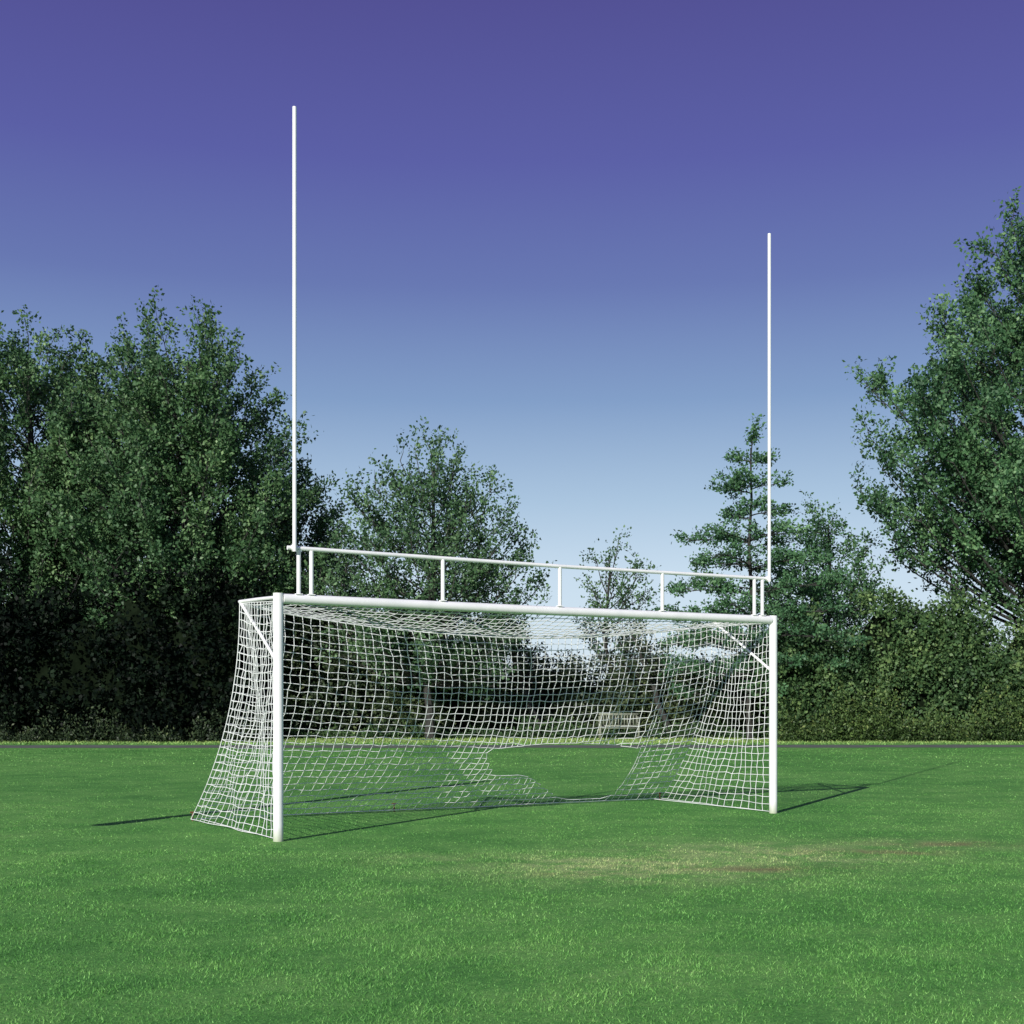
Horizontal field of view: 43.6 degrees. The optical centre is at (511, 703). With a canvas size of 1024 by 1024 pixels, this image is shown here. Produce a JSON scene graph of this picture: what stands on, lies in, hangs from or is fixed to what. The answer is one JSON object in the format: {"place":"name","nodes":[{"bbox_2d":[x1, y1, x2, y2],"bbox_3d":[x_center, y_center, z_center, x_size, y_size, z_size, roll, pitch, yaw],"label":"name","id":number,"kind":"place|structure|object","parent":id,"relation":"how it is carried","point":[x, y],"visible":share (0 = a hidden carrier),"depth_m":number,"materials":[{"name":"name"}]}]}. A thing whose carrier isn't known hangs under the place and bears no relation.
{"place":"outdoors","nodes":[
{"label":"outdoors","id":0,"kind":"place"},
{"bbox_2d":[0,736,1023,1023],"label":"ground","id":1,"kind":"structure","parent":0,"point":[598,821],"depth_m":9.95,"materials":[{"name":"green plant"}]},
{"bbox_2d":[0,304,171,620],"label":"broadleaf tree","id":2,"kind":"object","parent":1,"relation":"on","point":[27,385],"visible":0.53,"depth_m":52.45,"materials":[{"name":"green plant"}]},
{"bbox_2d":[8,312,258,617],"bbox_3d":[-16.352,-7.928,57.565,11.946,18.878,11.367,0,0,-18],"label":"broadleaf tree","id":3,"kind":"object","parent":1,"relation":"on","point":[129,344],"visible":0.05,"depth_m":54.75,"materials":[{"name":"green plant"}]},
{"bbox_2d":[0,700,269,741],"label":"tall weeds","id":4,"kind":"object","parent":1,"relation":"on","point":[62,735],"visible":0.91,"depth_m":46.13,"materials":[{"name":"green plant"}]},
{"bbox_2d":[0,536,272,741],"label":"hedge","id":5,"kind":"object","parent":1,"relation":"on","point":[133,667],"visible":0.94,"depth_m":47.53,"materials":[{"name":"green plant"}]},
{"bbox_2d":[20,285,337,682],"bbox_3d":[-13.299,-7.601,52.265,12.381,18.142,11.791,0,0,0],"label":"broadleaf tree","id":6,"kind":"object","parent":1,"relation":"on","point":[136,511],"visible":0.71,"depth_m":49.69,"materials":[{"name":"green plant"}]},
{"bbox_2d":[217,447,375,644],"bbox_3d":[-9.548,-5.053,55.566,7.530,13.034,7.506,0,0,-27],"label":"broadleaf tree","id":7,"kind":"object","parent":1,"relation":"on","point":[319,534],"visible":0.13,"depth_m":54.86,"materials":[{"name":"green plant"}]},
{"bbox_2d":[238,562,462,737],"bbox_3d":[-7.152,-2.353,52.740,10.365,7.768,5.346,0,0,0],"label":"hedge","id":8,"kind":"object","parent":1,"relation":"on","point":[352,692],"visible":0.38,"depth_m":51.58,"materials":[{"name":"green plant"}]},
{"bbox_2d":[292,416,556,738],"bbox_3d":[-3.160,-4.817,49.989,10.096,12.544,9.630,0,0,-23],"label":"broadleaf tree","id":9,"kind":"object","parent":1,"relation":"on","point":[459,506],"visible":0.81,"depth_m":48.81,"materials":[{"name":"green plant"}]},
{"bbox_2d":[190,106,776,841],"bbox_3d":[-0.165,-2.265,15.606,6.813,7.490,2.709,0,0,-30],"label":"football goal","id":10,"kind":"object","parent":1,"relation":"on","point":[278,628],"visible":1,"depth_m":14.94,"materials":[{"name":"white paint"}]},
{"bbox_2d":[502,615,547,736],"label":"young tree","id":11,"kind":"object","parent":1,"relation":"on","point":[525,693],"visible":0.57,"depth_m":52.23,"materials":[{"name":"green plant"}]},
{"bbox_2d":[284,713,777,738],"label":"tall weeds","id":12,"kind":"object","parent":1,"relation":"on","point":[513,733],"visible":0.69,"depth_m":50.92,"materials":[{"name":"green plant"}]},
{"bbox_2d":[438,640,764,737],"bbox_3d":[3.972,-0.691,54.048,16.587,4.416,3.953,0,0,0],"label":"hedge","id":13,"kind":"object","parent":1,"relation":"on","point":[636,706],"visible":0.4,"depth_m":53.24,"materials":[{"name":"green plant"}]},
{"bbox_2d":[573,524,661,682],"bbox_3d":[4.363,-3.033,54.047,3.886,8.953,3.616,0,0,0],"label":"young tree","id":14,"kind":"object","parent":1,"relation":"on","point":[621,600],"visible":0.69,"depth_m":53.84,"materials":[{"name":"green plant"}]},
{"bbox_2d":[598,713,639,739],"bbox_3d":[4.150,0.870,49.638,1.555,1.020,0.635,0,0,0],"label":"park bench","id":15,"kind":"object","parent":1,"relation":"on","point":[612,725],"visible":0.77,"depth_m":49.86,"materials":[{"name":"grey wood"}]},
{"bbox_2d":[611,619,671,737],"bbox_3d":[5.322,-1.078,52.376,2.420,5.081,2.297,0,0,42],"label":"young tree","id":16,"kind":"object","parent":1,"relation":"on","point":[647,670],"visible":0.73,"depth_m":52.39,"materials":[{"name":"green plant"}]},
{"bbox_2d":[645,413,872,739],"bbox_3d":[9.227,-4.865,49.616,8.373,12.642,8.700,0,0,0],"label":"layered tree","id":17,"kind":"object","parent":1,"relation":"on","point":[736,482],"visible":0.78,"depth_m":48.68,"materials":[{"name":"green plant"}]},
{"bbox_2d":[738,489,898,655],"bbox_3d":[13.458,-3.818,53.764,7.426,10.510,6.748,0,0,26],"label":"broadleaf tree","id":18,"kind":"object","parent":1,"relation":"on","point":[826,545],"visible":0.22,"depth_m":53.09,"materials":[{"name":"green plant"}]},
{"bbox_2d":[742,579,1023,740],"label":"hedge","id":19,"kind":"object","parent":1,"relation":"on","point":[949,661],"visible":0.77,"depth_m":48.03,"materials":[{"name":"green plant"}]},
{"bbox_2d":[768,668,1023,741],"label":"tall weeds","id":20,"kind":"object","parent":1,"relation":"on","point":[792,731],"visible":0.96,"depth_m":46.63,"materials":[{"name":"green plant"}]},
{"bbox_2d":[842,186,1023,627],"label":"broadleaf tree","id":21,"kind":"object","parent":1,"relation":"on","point":[985,482],"visible":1,"depth_m":49.85,"materials":[{"name":"green plant"}]},
{"bbox_2d":[0,744,1023,747],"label":"path","id":22,"kind":"structure","parent":0,"point":[395,746],"depth_m":41.44,"materials":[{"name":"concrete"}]},
{"bbox_2d":[0,0,1023,684],"label":"sky","id":23,"kind":"structure","parent":0,"point":[537,231],"materials":[{"name":"blue"}]}
]}

